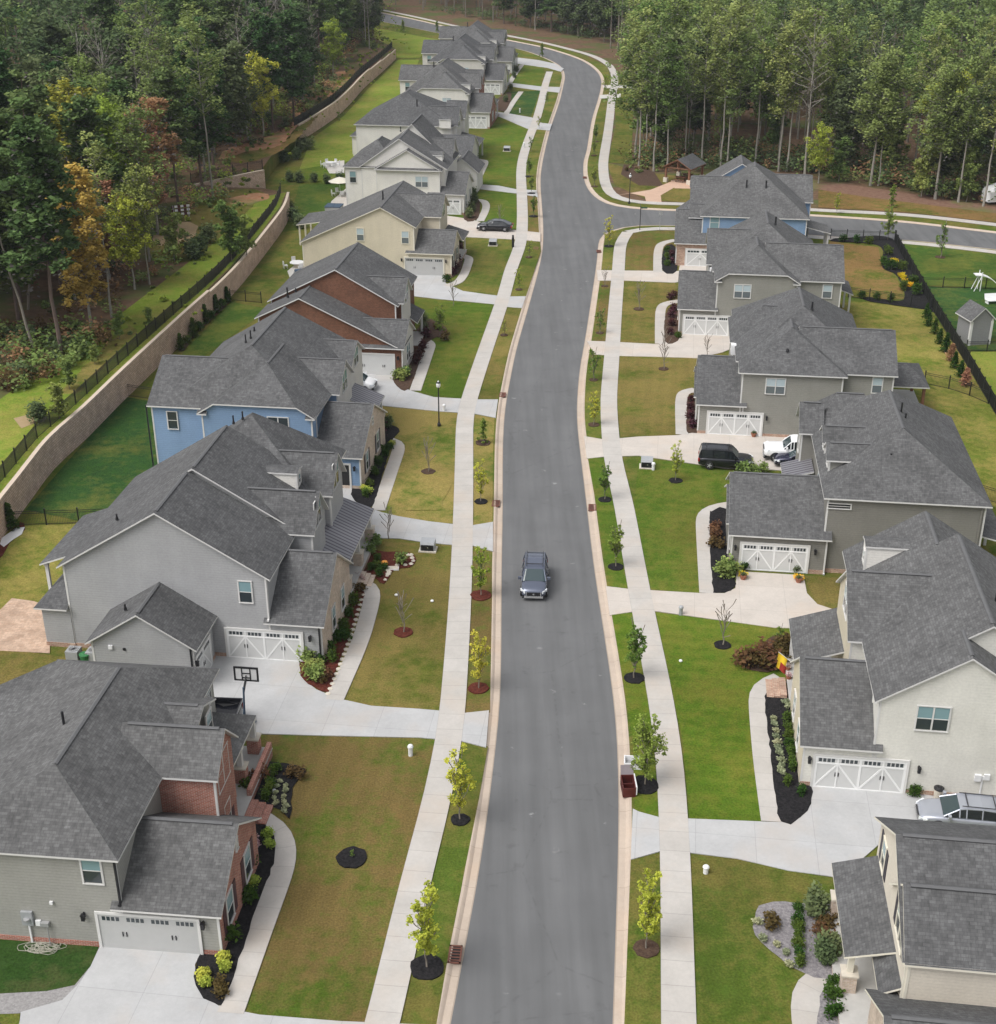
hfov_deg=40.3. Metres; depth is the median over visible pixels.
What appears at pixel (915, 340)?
lawn
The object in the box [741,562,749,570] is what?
round shrub
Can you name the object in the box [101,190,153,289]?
deciduous tree
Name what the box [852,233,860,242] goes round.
round shrub
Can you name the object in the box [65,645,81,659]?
air conditioner
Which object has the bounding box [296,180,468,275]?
cream house
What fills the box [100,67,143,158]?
deciduous tree
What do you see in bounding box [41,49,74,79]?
pine tree
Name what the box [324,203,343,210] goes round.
hot tub
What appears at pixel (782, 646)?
bronze shrub
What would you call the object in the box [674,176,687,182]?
picnic table
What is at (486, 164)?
front walk
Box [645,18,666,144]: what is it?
deciduous tree
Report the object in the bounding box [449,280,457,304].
street tree
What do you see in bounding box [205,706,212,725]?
window
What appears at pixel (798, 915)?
round shrub
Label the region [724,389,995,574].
taupe hipped house
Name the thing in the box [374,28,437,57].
lawn
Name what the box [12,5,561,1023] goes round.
lawn ground
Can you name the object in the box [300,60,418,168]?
lawn
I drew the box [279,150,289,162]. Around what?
evergreen bush
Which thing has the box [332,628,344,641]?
round shrub
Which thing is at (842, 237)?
round shrub
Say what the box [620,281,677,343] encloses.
lawn
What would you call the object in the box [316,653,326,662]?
round shrub
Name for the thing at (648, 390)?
lawn
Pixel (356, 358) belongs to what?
window
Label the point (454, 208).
garage door
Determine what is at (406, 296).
window
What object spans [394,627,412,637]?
mulch ring
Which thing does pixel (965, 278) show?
picket fence
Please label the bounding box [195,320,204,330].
round shrub
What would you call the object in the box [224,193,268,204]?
clay ground
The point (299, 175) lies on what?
evergreen bush
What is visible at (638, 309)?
mulch ring
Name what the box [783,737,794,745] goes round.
round shrub
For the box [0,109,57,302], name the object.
pine tree
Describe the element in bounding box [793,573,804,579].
yellow mum
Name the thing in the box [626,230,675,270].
lawn
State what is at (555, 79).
lawn
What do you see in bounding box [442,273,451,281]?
round shrub
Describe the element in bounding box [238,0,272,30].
pine tree
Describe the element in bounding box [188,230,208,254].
evergreen bush
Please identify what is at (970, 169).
deciduous tree
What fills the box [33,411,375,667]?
grey gabled house
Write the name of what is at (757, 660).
bronze shrub
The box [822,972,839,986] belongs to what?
round shrub
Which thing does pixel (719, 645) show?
mulch ring
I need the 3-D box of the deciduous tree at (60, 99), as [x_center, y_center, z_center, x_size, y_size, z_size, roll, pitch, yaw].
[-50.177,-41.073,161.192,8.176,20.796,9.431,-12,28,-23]
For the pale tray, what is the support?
on the kerb at (625, 839)
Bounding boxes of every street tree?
[379,502,393,538]
[395,590,413,631]
[406,878,440,966]
[422,438,435,470]
[434,304,446,333]
[443,742,476,818]
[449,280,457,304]
[469,629,490,687]
[470,545,490,594]
[473,458,488,500]
[476,418,487,443]
[501,320,506,333]
[514,267,523,285]
[525,240,531,253]
[526,156,532,172]
[528,136,533,148]
[528,175,533,192]
[530,196,537,215]
[539,43,544,56]
[587,348,600,379]
[588,391,600,423]
[590,165,598,185]
[593,125,598,138]
[594,308,605,332]
[598,462,611,498]
[601,74,607,88]
[603,215,615,240]
[607,519,624,565]
[624,617,647,677]
[630,713,667,783]
[635,280,645,308]
[636,868,662,947]
[659,339,670,367]
[670,440,684,479]
[704,333,712,354]
[715,599,736,644]
[774,623,784,641]
[834,192,840,213]
[880,206,898,239]
[887,184,896,206]
[935,220,948,256]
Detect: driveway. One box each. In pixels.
[19,947,400,1023]
[211,656,488,747]
[343,488,492,551]
[367,374,497,417]
[414,275,525,307]
[447,216,539,241]
[480,184,537,196]
[495,111,551,130]
[510,83,560,92]
[517,58,563,71]
[584,433,784,470]
[587,334,729,357]
[597,265,705,282]
[606,572,830,627]
[631,786,933,876]
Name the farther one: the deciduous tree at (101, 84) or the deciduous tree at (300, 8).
the deciduous tree at (300, 8)
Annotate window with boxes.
[79,860,104,885]
[166,411,178,429]
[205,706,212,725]
[206,687,211,706]
[218,740,230,794]
[224,796,231,814]
[225,884,235,925]
[235,835,239,852]
[237,580,253,603]
[243,841,252,884]
[267,416,288,426]
[298,471,301,484]
[313,498,321,530]
[331,602,336,632]
[332,460,339,490]
[340,583,345,612]
[342,367,347,393]
[349,171,356,182]
[353,344,358,367]
[356,228,364,240]
[365,449,369,472]
[376,429,379,451]
[401,231,408,243]
[404,283,408,303]
[405,82,409,89]
[406,340,410,361]
[415,176,427,187]
[442,97,450,102]
[709,217,719,227]
[733,284,751,298]
[765,378,785,394]
[792,688,796,721]
[795,717,799,752]
[797,435,800,452]
[822,284,832,298]
[827,502,851,509]
[842,580,846,621]
[862,547,864,562]
[871,377,883,393]
[879,835,887,875]
[894,901,900,955]
[913,705,951,732]
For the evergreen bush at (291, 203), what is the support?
on the lawn at (310, 198)
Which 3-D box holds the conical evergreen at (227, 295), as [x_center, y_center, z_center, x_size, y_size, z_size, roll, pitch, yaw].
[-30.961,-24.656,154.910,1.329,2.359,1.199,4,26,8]
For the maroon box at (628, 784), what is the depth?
74.57 m
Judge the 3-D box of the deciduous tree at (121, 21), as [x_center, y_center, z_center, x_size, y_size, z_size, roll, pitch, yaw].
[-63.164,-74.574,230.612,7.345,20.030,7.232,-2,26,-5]
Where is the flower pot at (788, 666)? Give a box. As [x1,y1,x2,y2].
[786,663,791,670]
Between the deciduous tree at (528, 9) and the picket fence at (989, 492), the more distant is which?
the deciduous tree at (528, 9)
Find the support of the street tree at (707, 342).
on the lawn at (648, 390)
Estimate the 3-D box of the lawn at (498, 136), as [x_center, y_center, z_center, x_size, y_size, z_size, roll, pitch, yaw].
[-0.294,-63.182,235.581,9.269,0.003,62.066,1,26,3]
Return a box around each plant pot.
[740,571,746,579]
[751,430,756,436]
[795,575,802,582]
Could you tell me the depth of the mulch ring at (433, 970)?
62.70 m
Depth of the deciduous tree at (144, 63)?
186.36 m
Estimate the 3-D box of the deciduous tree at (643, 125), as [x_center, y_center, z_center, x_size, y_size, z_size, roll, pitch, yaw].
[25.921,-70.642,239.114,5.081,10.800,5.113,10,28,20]
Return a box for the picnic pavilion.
[663,153,705,184]
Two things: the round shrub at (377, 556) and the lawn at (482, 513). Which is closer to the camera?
the round shrub at (377, 556)
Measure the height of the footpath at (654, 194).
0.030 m
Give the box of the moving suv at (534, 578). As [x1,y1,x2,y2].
[518,550,549,598]
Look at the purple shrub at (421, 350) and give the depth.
138.20 m
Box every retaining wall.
[0,192,289,540]
[194,170,265,188]
[297,49,395,138]
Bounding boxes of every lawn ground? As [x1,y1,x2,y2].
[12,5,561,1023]
[585,225,995,1022]
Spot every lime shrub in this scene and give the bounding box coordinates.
[194,966,211,981]
[198,973,213,987]
[215,949,231,963]
[218,958,232,972]
[249,873,260,885]
[260,825,274,837]
[262,835,275,848]
[362,485,373,493]
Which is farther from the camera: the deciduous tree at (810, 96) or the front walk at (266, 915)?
the deciduous tree at (810, 96)
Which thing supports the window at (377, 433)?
in the blue house at (289, 368)
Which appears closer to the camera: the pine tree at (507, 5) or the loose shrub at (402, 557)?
the loose shrub at (402, 557)
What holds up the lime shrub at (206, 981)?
on the mulch bed at (247, 911)
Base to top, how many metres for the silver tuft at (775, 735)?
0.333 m
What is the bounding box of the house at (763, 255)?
[677,210,852,335]
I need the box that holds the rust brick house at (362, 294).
[254,242,424,374]
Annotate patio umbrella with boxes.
[328,177,345,183]
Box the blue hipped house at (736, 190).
[674,155,830,265]
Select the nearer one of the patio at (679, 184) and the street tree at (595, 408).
the street tree at (595, 408)
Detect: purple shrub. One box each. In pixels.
[410,351,422,363]
[414,345,425,357]
[418,338,428,347]
[420,326,431,337]
[666,292,674,299]
[666,327,674,333]
[667,308,676,317]
[667,317,675,325]
[669,302,676,309]
[685,408,694,418]
[686,401,694,408]
[686,417,697,428]
[687,393,693,401]
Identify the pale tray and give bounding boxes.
[624,755,641,769]
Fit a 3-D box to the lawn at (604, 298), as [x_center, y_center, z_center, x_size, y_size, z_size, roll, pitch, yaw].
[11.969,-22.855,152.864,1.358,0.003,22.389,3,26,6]
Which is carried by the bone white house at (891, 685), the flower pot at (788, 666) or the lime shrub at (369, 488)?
the flower pot at (788, 666)
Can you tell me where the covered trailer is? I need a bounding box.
[981,183,995,201]
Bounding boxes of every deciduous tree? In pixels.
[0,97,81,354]
[8,54,56,97]
[9,30,69,64]
[16,8,81,63]
[26,50,58,77]
[37,77,109,247]
[45,160,110,327]
[45,382,69,418]
[48,57,113,155]
[48,207,94,299]
[55,51,107,111]
[58,359,78,388]
[77,130,125,317]
[80,21,111,74]
[81,175,124,279]
[82,72,129,160]
[88,344,98,363]
[91,93,149,203]
[93,25,152,87]
[99,29,154,132]
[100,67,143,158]
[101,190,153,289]
[102,87,170,261]
[108,11,140,47]
[111,310,124,338]
[117,0,168,182]
[118,163,162,284]
[120,95,182,234]
[130,127,169,211]
[131,40,161,177]
[142,306,153,324]
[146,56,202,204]
[150,26,181,164]
[155,29,191,128]
[160,211,185,261]
[166,1,223,180]
[170,7,227,199]
[173,20,227,84]
[189,47,238,156]
[194,14,252,119]
[210,199,244,261]
[219,30,233,48]
[219,40,263,146]
[232,36,272,117]
[235,214,256,254]
[240,7,263,28]
[244,50,281,135]
[259,12,276,83]
[262,0,274,18]
[275,0,325,99]
[287,0,326,50]
[304,15,320,55]
[319,18,346,72]
[330,1,356,30]
[344,0,355,47]
[346,0,382,40]
[366,0,386,35]
[518,0,546,27]
[550,0,574,33]
[556,0,591,35]
[585,0,618,36]
[586,0,627,41]
[603,28,664,158]
[611,10,645,80]
[616,0,663,129]
[617,5,667,165]
[622,0,671,40]
[629,96,655,139]
[630,0,676,135]
[632,0,672,18]
[635,12,674,171]
[637,0,671,122]
[638,40,691,171]
[642,65,692,148]
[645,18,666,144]
[658,0,695,66]
[658,26,690,138]
[663,0,694,26]
[673,24,721,144]
[674,26,705,155]
[678,3,708,72]
[686,0,734,132]
[686,2,726,167]
[690,0,710,35]
[694,0,738,140]
[702,56,742,153]
[704,2,746,166]
[708,15,764,160]
[709,0,771,136]
[713,110,734,148]
[720,0,743,45]
[728,39,756,124]
[737,16,759,131]
[739,2,781,162]
[742,0,765,26]
[742,19,783,134]
[743,17,769,86]
[743,34,783,155]
[747,16,776,123]
[754,9,821,171]
[755,0,782,31]
[759,0,796,51]
[761,23,815,162]
[762,103,790,146]
[774,0,826,171]
[783,0,812,113]
[786,8,832,173]
[789,7,828,138]
[792,0,825,126]
[800,35,836,151]
[803,121,834,182]
[815,22,859,151]
[815,50,870,136]
[817,0,860,140]
[823,67,873,164]
[828,136,853,181]
[848,44,921,185]
[853,14,887,82]
[860,64,908,185]
[862,60,914,165]
[875,110,910,172]
[901,21,953,160]
[903,60,979,199]
[910,10,962,133]
[912,23,952,157]
[912,90,977,191]
[912,144,940,196]
[914,73,962,173]
[945,34,995,202]
[954,146,983,201]
[955,129,984,178]
[956,63,982,120]
[962,79,994,168]
[976,14,995,83]
[976,40,995,206]
[976,93,995,178]
[977,76,995,180]
[990,94,995,166]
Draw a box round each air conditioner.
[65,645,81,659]
[85,646,93,660]
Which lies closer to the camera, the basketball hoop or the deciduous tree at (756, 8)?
the basketball hoop
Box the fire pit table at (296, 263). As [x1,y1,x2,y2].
[290,260,302,267]
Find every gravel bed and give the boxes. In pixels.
[0,527,24,546]
[753,901,832,978]
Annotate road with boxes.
[381,13,995,1023]
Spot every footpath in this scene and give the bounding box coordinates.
[600,94,620,98]
[603,85,622,87]
[621,182,673,201]
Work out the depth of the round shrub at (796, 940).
63.67 m
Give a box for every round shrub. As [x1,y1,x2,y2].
[182,333,191,342]
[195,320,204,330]
[208,309,215,318]
[218,297,226,305]
[225,920,243,943]
[237,776,249,788]
[242,883,258,904]
[260,788,269,801]
[262,780,274,795]
[264,775,275,784]
[266,764,277,777]
[271,761,282,771]
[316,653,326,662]
[325,647,339,662]
[327,639,336,650]
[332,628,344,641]
[337,617,349,628]
[337,626,352,640]
[343,605,354,616]
[347,590,360,606]
[361,487,369,497]
[365,478,374,485]
[367,561,375,570]
[369,464,378,475]
[372,560,379,567]
[373,553,381,560]
[374,453,379,463]
[374,566,383,576]
[375,456,383,466]
[378,561,387,570]
[381,447,389,456]
[385,442,393,448]
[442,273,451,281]
[663,259,670,265]
[674,330,681,337]
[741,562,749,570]
[782,709,791,721]
[782,720,792,728]
[782,728,794,738]
[782,773,793,786]
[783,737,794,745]
[785,743,795,755]
[787,758,796,771]
[788,753,795,761]
[790,911,804,921]
[790,917,805,931]
[790,935,806,947]
[792,900,803,911]
[793,926,805,938]
[793,943,806,959]
[793,952,807,968]
[796,782,807,797]
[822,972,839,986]
[822,982,846,1001]
[823,999,847,1020]
[839,233,847,241]
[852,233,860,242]
[856,290,866,298]
[863,236,873,243]
[872,291,880,299]
[878,256,886,265]
[884,244,893,254]
[884,258,897,269]
[887,292,896,301]
[897,259,908,269]
[899,278,909,290]
[906,783,923,797]
[907,274,918,284]
[910,281,922,294]
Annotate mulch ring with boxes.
[336,846,366,868]
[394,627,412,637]
[410,954,443,979]
[421,468,435,474]
[451,813,469,825]
[468,682,489,693]
[470,589,490,600]
[474,498,487,504]
[476,439,489,445]
[588,422,598,426]
[598,496,610,501]
[608,563,622,570]
[624,672,644,683]
[633,307,643,310]
[633,939,659,958]
[636,775,658,794]
[658,367,668,370]
[668,477,682,483]
[714,640,730,649]
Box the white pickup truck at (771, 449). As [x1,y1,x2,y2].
[762,434,797,461]
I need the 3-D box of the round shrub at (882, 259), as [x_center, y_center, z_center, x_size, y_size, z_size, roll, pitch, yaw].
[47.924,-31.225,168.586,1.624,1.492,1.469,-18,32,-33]
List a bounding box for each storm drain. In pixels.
[447,945,462,963]
[492,500,499,506]
[499,392,505,396]
[588,504,595,510]
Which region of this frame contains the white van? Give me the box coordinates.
[363,372,377,389]
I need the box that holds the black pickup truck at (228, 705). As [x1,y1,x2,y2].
[214,697,242,713]
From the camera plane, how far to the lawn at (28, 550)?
98.20 m
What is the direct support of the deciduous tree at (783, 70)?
on the woodland ground at (596, 45)
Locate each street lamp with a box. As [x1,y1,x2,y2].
[436,381,440,426]
[628,173,631,203]
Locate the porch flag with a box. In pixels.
[776,652,793,673]
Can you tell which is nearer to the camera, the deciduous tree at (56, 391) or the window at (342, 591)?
the window at (342, 591)
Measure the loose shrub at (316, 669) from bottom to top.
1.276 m
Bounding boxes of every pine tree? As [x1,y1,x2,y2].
[0,35,27,89]
[0,48,17,139]
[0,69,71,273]
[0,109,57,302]
[0,145,50,323]
[0,262,8,281]
[26,116,73,284]
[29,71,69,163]
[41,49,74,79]
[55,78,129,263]
[57,23,99,76]
[78,0,118,35]
[94,65,157,203]
[153,0,182,65]
[156,20,175,70]
[168,0,219,43]
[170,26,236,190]
[187,16,225,165]
[208,0,246,43]
[228,0,250,38]
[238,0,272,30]
[240,3,268,121]
[247,6,284,129]
[265,0,286,18]
[272,0,313,118]
[277,3,315,103]
[302,0,342,69]
[319,0,352,60]
[332,0,355,56]
[491,0,517,23]
[535,0,561,31]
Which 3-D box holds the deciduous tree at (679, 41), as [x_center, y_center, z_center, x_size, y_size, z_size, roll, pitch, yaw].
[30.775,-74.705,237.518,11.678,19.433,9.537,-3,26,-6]
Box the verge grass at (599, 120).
[381,11,995,230]
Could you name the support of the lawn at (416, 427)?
on the lawn ground at (276, 177)
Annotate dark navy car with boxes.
[773,450,795,464]
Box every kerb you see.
[376,20,564,1023]
[382,12,995,232]
[577,225,995,1023]
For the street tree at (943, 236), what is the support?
on the lawn at (954, 263)
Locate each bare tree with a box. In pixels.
[49,15,92,73]
[79,14,124,91]
[86,26,121,74]
[116,28,153,106]
[127,1,161,61]
[134,6,160,87]
[219,0,254,139]
[230,1,256,32]
[246,0,279,111]
[304,0,320,90]
[360,0,373,39]
[360,0,376,48]
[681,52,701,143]
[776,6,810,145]
[798,47,817,149]
[807,40,821,131]
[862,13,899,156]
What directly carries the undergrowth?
on the woodland ground at (596, 45)
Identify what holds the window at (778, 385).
in the khaki hipped house at (790, 350)
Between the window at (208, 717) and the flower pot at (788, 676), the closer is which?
the window at (208, 717)
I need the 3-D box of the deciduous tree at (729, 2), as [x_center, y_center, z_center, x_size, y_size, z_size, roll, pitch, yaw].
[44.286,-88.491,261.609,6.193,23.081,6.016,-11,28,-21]
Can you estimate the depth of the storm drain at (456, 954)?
63.53 m
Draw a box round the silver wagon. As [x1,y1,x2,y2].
[915,790,995,825]
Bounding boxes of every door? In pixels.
[94,911,203,954]
[195,633,212,667]
[224,627,303,661]
[362,352,394,374]
[404,256,444,275]
[421,545,432,550]
[447,199,461,214]
[469,115,486,128]
[484,83,499,94]
[641,462,651,467]
[682,314,729,335]
[684,248,706,265]
[705,410,763,435]
[738,541,810,573]
[810,753,909,793]
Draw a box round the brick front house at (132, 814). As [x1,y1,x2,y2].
[0,659,273,954]
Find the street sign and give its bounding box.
[639,204,646,229]
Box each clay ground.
[14,415,36,427]
[152,222,197,245]
[219,71,345,158]
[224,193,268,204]
[327,79,347,96]
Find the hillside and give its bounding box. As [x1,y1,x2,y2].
[0,10,394,398]
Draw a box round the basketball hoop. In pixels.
[233,666,258,723]
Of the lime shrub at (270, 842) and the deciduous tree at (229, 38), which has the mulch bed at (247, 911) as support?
the lime shrub at (270, 842)
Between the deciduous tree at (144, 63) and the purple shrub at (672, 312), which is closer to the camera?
the purple shrub at (672, 312)
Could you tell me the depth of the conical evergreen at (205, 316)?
147.84 m
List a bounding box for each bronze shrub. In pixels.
[210,972,230,999]
[248,762,270,779]
[283,764,307,778]
[310,673,327,683]
[322,667,333,678]
[352,582,367,591]
[440,330,450,340]
[706,535,724,547]
[708,518,721,529]
[709,524,722,537]
[729,642,767,670]
[743,647,776,669]
[751,636,781,670]
[762,909,781,930]
[764,646,790,671]
[773,631,790,648]
[773,634,792,658]
[809,921,839,942]
[812,914,831,933]
[822,908,838,928]
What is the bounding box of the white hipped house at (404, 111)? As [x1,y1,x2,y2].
[350,89,483,158]
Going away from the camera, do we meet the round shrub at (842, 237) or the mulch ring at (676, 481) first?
the mulch ring at (676, 481)
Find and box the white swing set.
[971,271,995,290]
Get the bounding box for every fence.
[0,184,280,481]
[13,507,99,525]
[127,384,150,397]
[190,160,262,182]
[229,288,261,302]
[294,42,391,125]
[830,228,896,239]
[848,287,931,309]
[894,230,995,413]
[923,276,995,288]
[925,370,990,403]
[966,339,995,350]
[983,485,995,502]
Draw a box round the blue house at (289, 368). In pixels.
[145,307,387,488]
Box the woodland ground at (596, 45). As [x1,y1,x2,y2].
[379,0,995,225]
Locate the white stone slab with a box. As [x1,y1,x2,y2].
[383,566,398,570]
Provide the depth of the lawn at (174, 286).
132.72 m
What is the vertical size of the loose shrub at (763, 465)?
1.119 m
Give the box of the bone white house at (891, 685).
[765,511,995,796]
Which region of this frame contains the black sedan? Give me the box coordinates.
[476,218,513,231]
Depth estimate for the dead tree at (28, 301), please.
143.86 m
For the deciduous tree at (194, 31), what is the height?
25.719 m
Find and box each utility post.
[407,744,412,756]
[679,605,683,615]
[703,864,708,874]
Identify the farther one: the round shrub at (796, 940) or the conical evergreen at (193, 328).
the conical evergreen at (193, 328)
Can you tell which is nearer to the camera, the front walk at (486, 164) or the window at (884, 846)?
the window at (884, 846)
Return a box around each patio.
[0,598,49,652]
[288,266,303,276]
[323,160,343,172]
[331,189,346,206]
[671,180,689,188]
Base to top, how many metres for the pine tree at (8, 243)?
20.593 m
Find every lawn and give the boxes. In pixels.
[0,193,285,492]
[0,524,74,608]
[0,651,65,683]
[0,939,97,993]
[0,1013,19,1023]
[26,397,157,520]
[62,324,136,393]
[150,189,262,262]
[182,302,262,355]
[195,734,434,1021]
[226,69,354,162]
[232,228,312,307]
[239,152,266,159]
[284,166,342,183]
[294,184,343,224]
[296,114,313,129]
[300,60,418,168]
[314,542,451,709]
[357,406,456,523]
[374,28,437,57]
[390,461,450,509]
[406,741,487,1023]
[408,298,492,397]
[447,237,514,294]
[456,189,516,229]
[465,546,491,712]
[473,415,493,524]
[478,307,520,398]
[479,117,526,187]
[503,91,539,116]
[510,64,543,85]
[511,241,540,295]
[527,189,538,231]
[548,70,560,86]
[586,356,603,438]
[588,458,627,587]
[593,281,610,340]
[602,233,613,269]
[608,72,634,163]
[608,163,690,201]
[612,613,658,816]
[617,353,721,436]
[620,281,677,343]
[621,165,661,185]
[624,853,660,1023]
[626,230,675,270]
[634,457,781,592]
[656,613,789,820]
[694,857,833,1023]
[804,576,839,608]
[813,179,995,212]
[818,189,995,221]
[829,241,903,298]
[840,299,987,401]
[903,244,995,287]
[906,388,995,507]
[929,286,995,350]
[970,352,995,394]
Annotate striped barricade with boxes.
[171,204,189,216]
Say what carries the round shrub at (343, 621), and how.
on the mulch bed at (333, 666)
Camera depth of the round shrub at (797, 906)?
65.94 m
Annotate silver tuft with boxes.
[281,807,287,812]
[282,802,289,807]
[751,917,763,924]
[758,932,767,941]
[770,715,776,720]
[771,720,778,725]
[772,727,780,732]
[772,733,779,737]
[772,738,782,743]
[772,939,780,947]
[773,743,782,748]
[775,748,783,755]
[776,756,785,762]
[777,762,785,766]
[777,766,785,774]
[782,947,789,955]
[784,701,790,708]
[784,959,794,967]
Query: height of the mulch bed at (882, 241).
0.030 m
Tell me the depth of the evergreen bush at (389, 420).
121.06 m
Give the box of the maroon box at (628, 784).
[620,765,637,797]
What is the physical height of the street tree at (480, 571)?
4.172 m
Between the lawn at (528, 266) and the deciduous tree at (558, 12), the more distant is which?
the deciduous tree at (558, 12)
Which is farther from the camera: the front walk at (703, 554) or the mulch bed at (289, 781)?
the front walk at (703, 554)
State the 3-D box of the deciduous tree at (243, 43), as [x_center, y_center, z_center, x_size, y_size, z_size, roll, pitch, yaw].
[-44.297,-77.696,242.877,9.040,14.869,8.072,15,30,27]
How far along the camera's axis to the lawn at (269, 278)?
165.74 m
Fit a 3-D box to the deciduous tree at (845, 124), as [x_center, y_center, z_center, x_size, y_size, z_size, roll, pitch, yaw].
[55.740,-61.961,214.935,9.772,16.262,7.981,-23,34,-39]
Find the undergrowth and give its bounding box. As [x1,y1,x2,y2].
[0,0,995,392]
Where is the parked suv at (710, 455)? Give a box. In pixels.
[698,442,752,469]
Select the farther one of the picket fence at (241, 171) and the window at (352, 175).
the picket fence at (241, 171)
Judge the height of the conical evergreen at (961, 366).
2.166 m
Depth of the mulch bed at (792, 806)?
75.16 m
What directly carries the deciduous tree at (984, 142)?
on the woodland ground at (596, 45)
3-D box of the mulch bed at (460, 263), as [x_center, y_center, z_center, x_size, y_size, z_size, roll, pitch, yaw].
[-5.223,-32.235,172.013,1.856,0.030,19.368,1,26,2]
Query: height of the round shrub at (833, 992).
1.020 m
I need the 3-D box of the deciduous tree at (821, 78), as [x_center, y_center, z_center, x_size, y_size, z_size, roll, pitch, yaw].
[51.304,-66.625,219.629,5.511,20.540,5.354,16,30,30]
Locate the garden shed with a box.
[955,299,995,345]
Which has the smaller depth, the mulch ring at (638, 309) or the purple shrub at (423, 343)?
the purple shrub at (423, 343)
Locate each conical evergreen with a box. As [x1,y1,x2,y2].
[4,502,19,530]
[175,333,184,350]
[188,317,201,338]
[202,303,211,323]
[213,294,222,312]
[224,286,232,302]
[921,303,929,318]
[922,310,932,326]
[929,318,938,334]
[934,328,943,343]
[938,332,951,353]
[942,343,956,361]
[950,351,959,368]
[954,360,965,377]
[959,367,971,387]
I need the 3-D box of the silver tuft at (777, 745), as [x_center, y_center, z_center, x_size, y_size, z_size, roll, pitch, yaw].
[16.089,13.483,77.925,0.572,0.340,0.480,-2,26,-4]
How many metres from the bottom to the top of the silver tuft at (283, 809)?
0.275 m
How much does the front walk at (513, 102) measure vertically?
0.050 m
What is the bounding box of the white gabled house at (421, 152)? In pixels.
[342,114,484,214]
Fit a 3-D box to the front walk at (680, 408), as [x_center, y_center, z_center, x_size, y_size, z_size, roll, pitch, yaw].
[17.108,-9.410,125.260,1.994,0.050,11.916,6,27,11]
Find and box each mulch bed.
[0,522,24,557]
[178,298,229,350]
[194,824,274,1004]
[254,761,305,818]
[299,587,364,691]
[351,425,399,506]
[364,550,415,583]
[393,319,446,390]
[450,241,462,277]
[463,200,479,221]
[495,91,510,111]
[662,244,677,273]
[664,305,679,343]
[686,395,696,432]
[709,507,735,592]
[744,634,778,671]
[765,687,812,823]
[817,990,838,1023]
[830,235,933,311]
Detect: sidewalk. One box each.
[364,72,552,1023]
[383,10,995,225]
[600,232,696,1023]
[626,227,995,253]
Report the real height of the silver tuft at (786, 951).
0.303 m
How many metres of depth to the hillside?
158.48 m
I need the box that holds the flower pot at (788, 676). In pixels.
[786,671,792,679]
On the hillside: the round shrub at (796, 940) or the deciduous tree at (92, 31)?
the deciduous tree at (92, 31)
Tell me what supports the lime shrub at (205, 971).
on the mulch bed at (247, 911)
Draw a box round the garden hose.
[17,941,66,954]
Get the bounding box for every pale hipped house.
[398,58,498,128]
[421,33,510,94]
[438,20,517,73]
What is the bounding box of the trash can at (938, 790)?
[933,785,943,797]
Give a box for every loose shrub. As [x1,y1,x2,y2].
[295,645,315,662]
[299,657,319,674]
[302,661,324,681]
[308,658,325,667]
[362,541,376,555]
[365,533,382,546]
[390,368,400,378]
[393,552,409,564]
[395,367,409,380]
[399,365,410,376]
[712,555,735,578]
[716,553,735,575]
[731,559,743,575]
[733,460,752,471]
[747,463,760,471]
[755,460,768,472]
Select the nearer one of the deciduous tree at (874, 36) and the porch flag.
the porch flag
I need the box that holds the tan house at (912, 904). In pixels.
[826,816,995,1023]
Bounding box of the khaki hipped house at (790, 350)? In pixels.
[694,287,929,436]
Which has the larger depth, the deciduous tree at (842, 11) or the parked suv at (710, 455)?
the deciduous tree at (842, 11)
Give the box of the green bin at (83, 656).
[79,651,88,660]
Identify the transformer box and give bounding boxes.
[418,537,437,552]
[488,238,497,246]
[503,146,510,151]
[639,456,652,468]
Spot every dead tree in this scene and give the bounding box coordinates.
[0,237,35,351]
[27,255,30,309]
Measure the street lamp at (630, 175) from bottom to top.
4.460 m
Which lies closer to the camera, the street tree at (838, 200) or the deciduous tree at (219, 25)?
the street tree at (838, 200)
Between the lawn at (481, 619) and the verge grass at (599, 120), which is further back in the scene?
the verge grass at (599, 120)
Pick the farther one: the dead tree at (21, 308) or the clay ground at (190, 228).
the clay ground at (190, 228)
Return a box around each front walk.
[217,813,295,1013]
[325,583,379,699]
[372,438,404,509]
[410,340,435,390]
[444,254,472,286]
[476,199,489,220]
[480,159,487,173]
[503,91,522,114]
[509,65,523,82]
[653,239,673,271]
[655,300,677,343]
[675,388,693,434]
[696,502,725,592]
[749,673,786,821]
[791,974,826,1023]
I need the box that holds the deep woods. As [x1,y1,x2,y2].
[0,0,995,142]
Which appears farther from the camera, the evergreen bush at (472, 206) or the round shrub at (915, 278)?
the evergreen bush at (472, 206)
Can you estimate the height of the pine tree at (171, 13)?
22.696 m
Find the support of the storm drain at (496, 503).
in the kerb at (460, 933)
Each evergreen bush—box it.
[23,397,47,423]
[182,235,202,259]
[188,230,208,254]
[199,220,216,243]
[265,111,275,124]
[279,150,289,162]
[280,115,290,126]
[285,169,293,181]
[287,206,299,220]
[289,198,295,208]
[290,146,301,159]
[292,210,300,222]
[293,168,304,182]
[293,213,306,228]
[295,139,305,150]
[299,136,307,145]
[304,138,314,149]
[308,171,317,181]
[323,171,330,182]
[334,170,344,183]
[370,42,376,49]
[384,414,394,427]
[418,312,429,324]
[419,322,428,331]
[465,205,473,217]
[466,200,476,211]
[470,193,478,202]
[472,186,478,195]
[502,94,508,101]
[802,879,830,919]
[809,932,840,965]
[813,927,842,956]
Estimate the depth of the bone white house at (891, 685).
74.31 m
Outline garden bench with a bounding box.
[984,293,995,303]
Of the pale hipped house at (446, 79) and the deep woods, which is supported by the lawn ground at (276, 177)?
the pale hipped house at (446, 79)
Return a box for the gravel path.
[0,968,88,1013]

